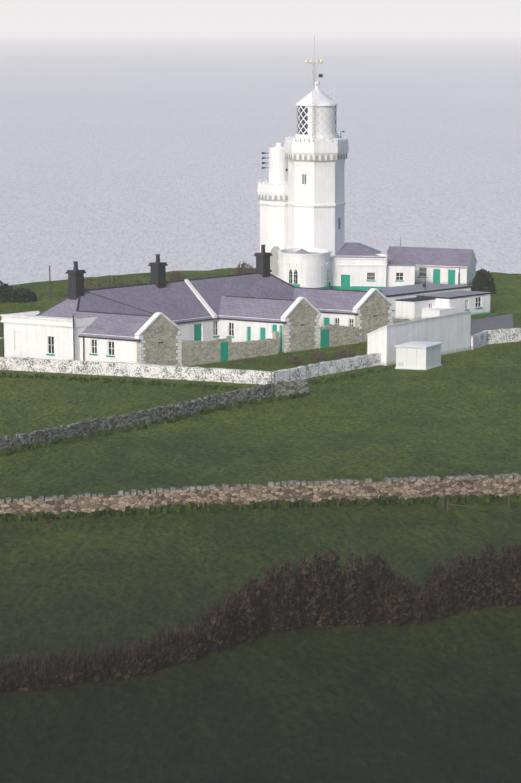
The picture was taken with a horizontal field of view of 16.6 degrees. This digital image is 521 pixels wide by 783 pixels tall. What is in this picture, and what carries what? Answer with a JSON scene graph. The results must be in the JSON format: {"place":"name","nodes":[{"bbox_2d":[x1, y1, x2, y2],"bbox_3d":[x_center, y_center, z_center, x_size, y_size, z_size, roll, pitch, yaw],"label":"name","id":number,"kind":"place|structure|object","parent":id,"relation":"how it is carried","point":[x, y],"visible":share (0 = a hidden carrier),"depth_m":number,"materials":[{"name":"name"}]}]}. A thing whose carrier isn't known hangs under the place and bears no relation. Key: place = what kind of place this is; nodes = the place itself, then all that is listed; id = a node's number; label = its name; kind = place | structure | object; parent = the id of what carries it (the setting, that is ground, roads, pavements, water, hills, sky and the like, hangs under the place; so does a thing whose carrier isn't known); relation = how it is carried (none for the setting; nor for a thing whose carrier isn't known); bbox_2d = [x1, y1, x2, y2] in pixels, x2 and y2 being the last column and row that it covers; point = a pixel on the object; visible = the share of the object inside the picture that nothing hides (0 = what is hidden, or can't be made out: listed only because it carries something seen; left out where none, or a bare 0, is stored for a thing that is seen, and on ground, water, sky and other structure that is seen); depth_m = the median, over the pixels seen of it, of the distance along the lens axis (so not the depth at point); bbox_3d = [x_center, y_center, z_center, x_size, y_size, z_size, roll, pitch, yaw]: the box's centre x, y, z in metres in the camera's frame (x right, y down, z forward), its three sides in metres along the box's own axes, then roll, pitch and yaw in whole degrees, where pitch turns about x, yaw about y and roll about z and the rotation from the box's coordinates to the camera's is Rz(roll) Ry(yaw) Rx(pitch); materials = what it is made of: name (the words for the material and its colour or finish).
{"place":"outdoors","nodes":[
{"label":"outdoors","id":0,"kind":"place"},
{"bbox_2d":[0,268,520,782],"bbox_3d":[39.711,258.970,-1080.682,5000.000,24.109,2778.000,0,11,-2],"label":"terrain","id":1,"kind":"structure","parent":0,"point":[436,700],"depth_m":108.98,"materials":[{"name":"green plant"}]},
{"bbox_2d":[0,357,271,384],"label":"compound wall","id":2,"kind":"structure","parent":1,"relation":"on","point":[145,370],"depth_m":180.30,"materials":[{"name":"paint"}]},
{"bbox_2d":[0,379,308,449],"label":"stone wall","id":3,"kind":"structure","parent":1,"relation":"on","point":[160,413],"depth_m":158.97,"materials":[{"name":"stone"}]},
{"bbox_2d":[61,261,255,300],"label":"bushes","id":4,"kind":"object","parent":1,"relation":"on","point":[179,277],"visible":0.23,"depth_m":234.81,"materials":[{"name":"plant"}]},
{"bbox_2d":[0,245,394,365],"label":"cottages","id":5,"kind":"structure","parent":1,"relation":"on","point":[157,318],"depth_m":193.82,"materials":[{"name":"white paint"}]},
{"bbox_2d":[0,268,495,302],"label":"dark bushes","id":6,"kind":"object","parent":1,"relation":"on","point":[481,282],"visible":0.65,"depth_m":232.00,"materials":[{"name":"green plant"}]},
{"bbox_2d":[4,265,509,510],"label":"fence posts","id":7,"kind":"object","parent":1,"relation":"on","point":[443,489],"visible":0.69,"depth_m":124.54,"materials":[{"name":"brown wood"}]},
{"bbox_2d":[0,541,520,692],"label":"hedge","id":8,"kind":"object","parent":1,"relation":"on","point":[255,607],"visible":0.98,"depth_m":98.28,"materials":[{"name":"brown plant"}]},
{"bbox_2d":[0,473,520,516],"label":"stone wall","id":9,"kind":"structure","parent":1,"relation":"on","point":[500,485],"depth_m":124.73,"materials":[{"name":"stone"}]},
{"bbox_2d":[0,366,520,522],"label":"grass tufts","id":10,"kind":"object","parent":1,"relation":"on","point":[229,506],"depth_m":125.63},
{"bbox_2d":[257,143,287,276],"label":"secondary tower","id":11,"kind":"structure","parent":1,"relation":"on","point":[273,194],"depth_m":246.69,"materials":[{"name":"white paint"}]},
{"bbox_2d":[180,318,409,365],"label":"garden stone wall","id":12,"kind":"structure","parent":1,"relation":"on","point":[193,352],"depth_m":190.54,"materials":[{"name":"beige stone"}]},
{"bbox_2d":[284,35,348,256],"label":"lighthouse tower","id":13,"kind":"structure","parent":1,"relation":"on","point":[316,148],"depth_m":242.27,"materials":[{"name":"white paint"}]},
{"bbox_2d":[285,345,354,364],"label":"garden shrubs","id":14,"kind":"object","parent":1,"relation":"on","point":[319,358],"visible":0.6,"depth_m":188.52,"materials":[{"name":"plant"}]},
{"bbox_2d":[272,353,380,384],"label":"compound wall","id":15,"kind":"structure","parent":1,"relation":"on","point":[327,367],"depth_m":181.63,"materials":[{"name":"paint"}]},
{"bbox_2d":[330,242,415,289],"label":"building","id":16,"kind":"structure","parent":1,"relation":"on","point":[357,266],"depth_m":240.74,"materials":[{"name":"white paint"}]},
{"bbox_2d":[394,341,442,369],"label":"shed","id":17,"kind":"structure","parent":1,"relation":"on","point":[420,355],"depth_m":184.51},
{"bbox_2d":[366,311,471,365],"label":"lean to shed","id":18,"kind":"object","parent":1,"relation":"on","point":[451,332],"visible":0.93,"depth_m":189.95,"materials":[{"name":"white paint"}]},
{"bbox_2d":[360,274,492,319],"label":"service blocks","id":19,"kind":"structure","parent":1,"relation":"on","point":[419,301],"depth_m":217.45,"materials":[{"name":"white paint"}]},
{"bbox_2d":[470,328,520,349],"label":"compound wall","id":20,"kind":"structure","parent":1,"relation":"on","point":[484,338],"depth_m":199.49,"materials":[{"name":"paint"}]},
{"bbox_2d":[0,31,520,285],"bbox_3d":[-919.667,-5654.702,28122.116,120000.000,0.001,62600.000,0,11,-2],"label":"sea water","id":21,"kind":"structure","parent":0,"point":[126,152],"depth_m":825.21,"materials":[{"name":"grey liquid"}]},
{"bbox_2d":[0,0,520,30],"bbox_3d":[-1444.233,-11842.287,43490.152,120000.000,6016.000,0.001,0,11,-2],"label":"sky","id":22,"kind":"structure","parent":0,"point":[260,15],"depth_m":44058.66,"materials":[{"name":"white"}]},
{"bbox_2d":[278,248,330,288],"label":"building","id":23,"kind":"structure","parent":0,"point":[305,267],"depth_m":237.56,"materials":[{"name":"white paint"}]},
{"bbox_2d":[387,241,477,284],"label":"store building","id":24,"kind":"structure","parent":0,"point":[441,265],"depth_m":246.33,"materials":[{"name":"white paint"}]},
{"bbox_2d":[470,313,513,335],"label":"tarmac yard","id":25,"kind":"structure","parent":0,"point":[505,321],"depth_m":213.24,"materials":[{"name":"grey asphalt"}]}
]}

